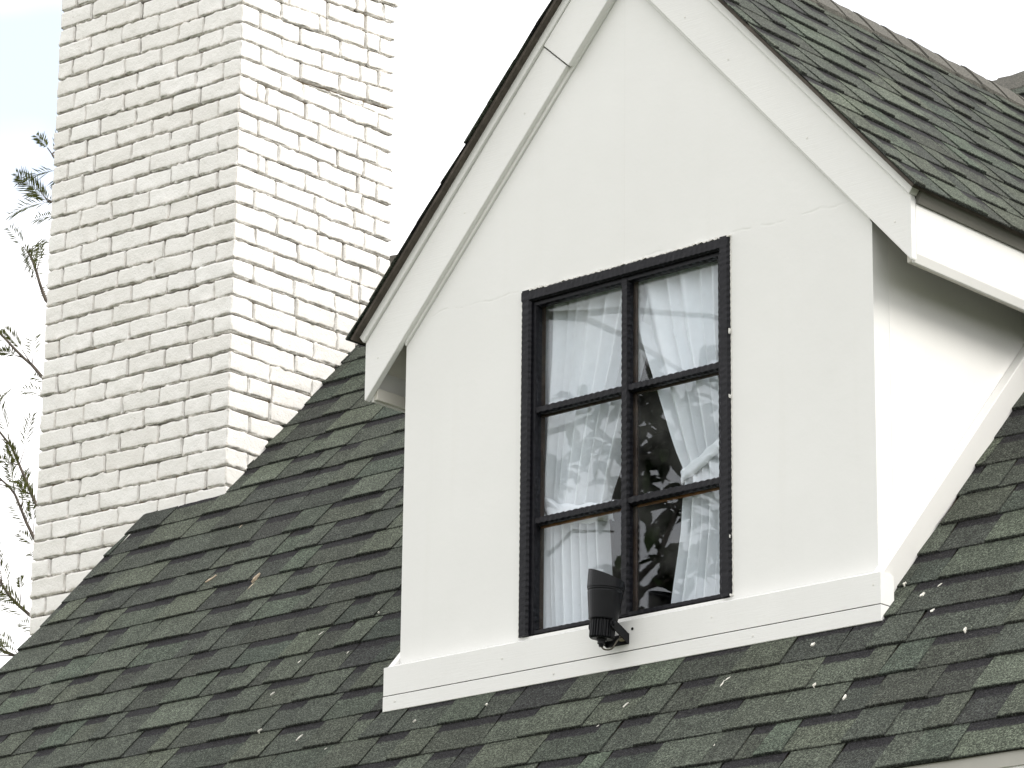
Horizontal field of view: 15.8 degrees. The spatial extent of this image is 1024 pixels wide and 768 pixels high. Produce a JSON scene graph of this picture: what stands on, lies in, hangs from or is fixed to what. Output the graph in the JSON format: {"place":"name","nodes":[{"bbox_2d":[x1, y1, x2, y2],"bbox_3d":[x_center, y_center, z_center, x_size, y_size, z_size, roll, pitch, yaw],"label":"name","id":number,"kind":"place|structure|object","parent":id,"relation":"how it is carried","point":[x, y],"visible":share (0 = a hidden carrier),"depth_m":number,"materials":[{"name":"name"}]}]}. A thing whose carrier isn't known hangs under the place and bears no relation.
{"place":"outdoors","nodes":[
{"label":"outdoors","id":0,"kind":"place"},
{"bbox_2d":[0,131,55,656],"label":"feathery tree","id":1,"kind":"object","parent":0,"point":[24,479],"visible":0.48,"depth_m":23.00,"materials":[{"name":"green plant"}]},
{"bbox_2d":[0,0,1023,767],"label":"house","id":2,"kind":"structure","parent":0,"point":[292,472],"depth_m":13.79,"materials":[{"name":"white paint"}]},
{"bbox_2d":[543,281,650,628],"bbox_3d":[0.312,0.258,13.472,0.680,1.380,0.084,-14,-23,39],"label":"curtain","id":3,"kind":"object","parent":2,"relation":"hanging from","point":[583,453],"visible":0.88,"depth_m":13.51,"materials":[{"name":"white fabric"}]},
{"bbox_2d":[587,569,628,650],"bbox_3d":[0.337,0.796,12.961,0.137,0.294,0.155,-14,-23,39],"label":"floodlight","id":4,"kind":"object","parent":2,"relation":"attached to","point":[605,592],"visible":1,"depth_m":12.92,"materials":[{"name":"black metal"}]},
{"bbox_2d":[518,234,733,637],"bbox_3d":[0.423,0.201,13.279,0.996,1.332,0.089,-14,-23,39],"label":"window","id":5,"kind":"structure","parent":2,"relation":"in","point":[534,411],"depth_m":13.34,"materials":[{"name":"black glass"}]},
{"bbox_2d":[638,261,719,602],"bbox_3d":[0.642,0.168,13.172,0.670,1.380,0.078,-14,-23,39],"label":"curtain","id":6,"kind":"object","parent":2,"relation":"hanging from","point":[679,333],"visible":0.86,"depth_m":13.20,"materials":[{"name":"white fabric"}]},
{"bbox_2d":[0,0,1023,667],"label":"sky","id":7,"kind":"structure","parent":0,"point":[451,56],"materials":[{"name":"white"}]}
]}

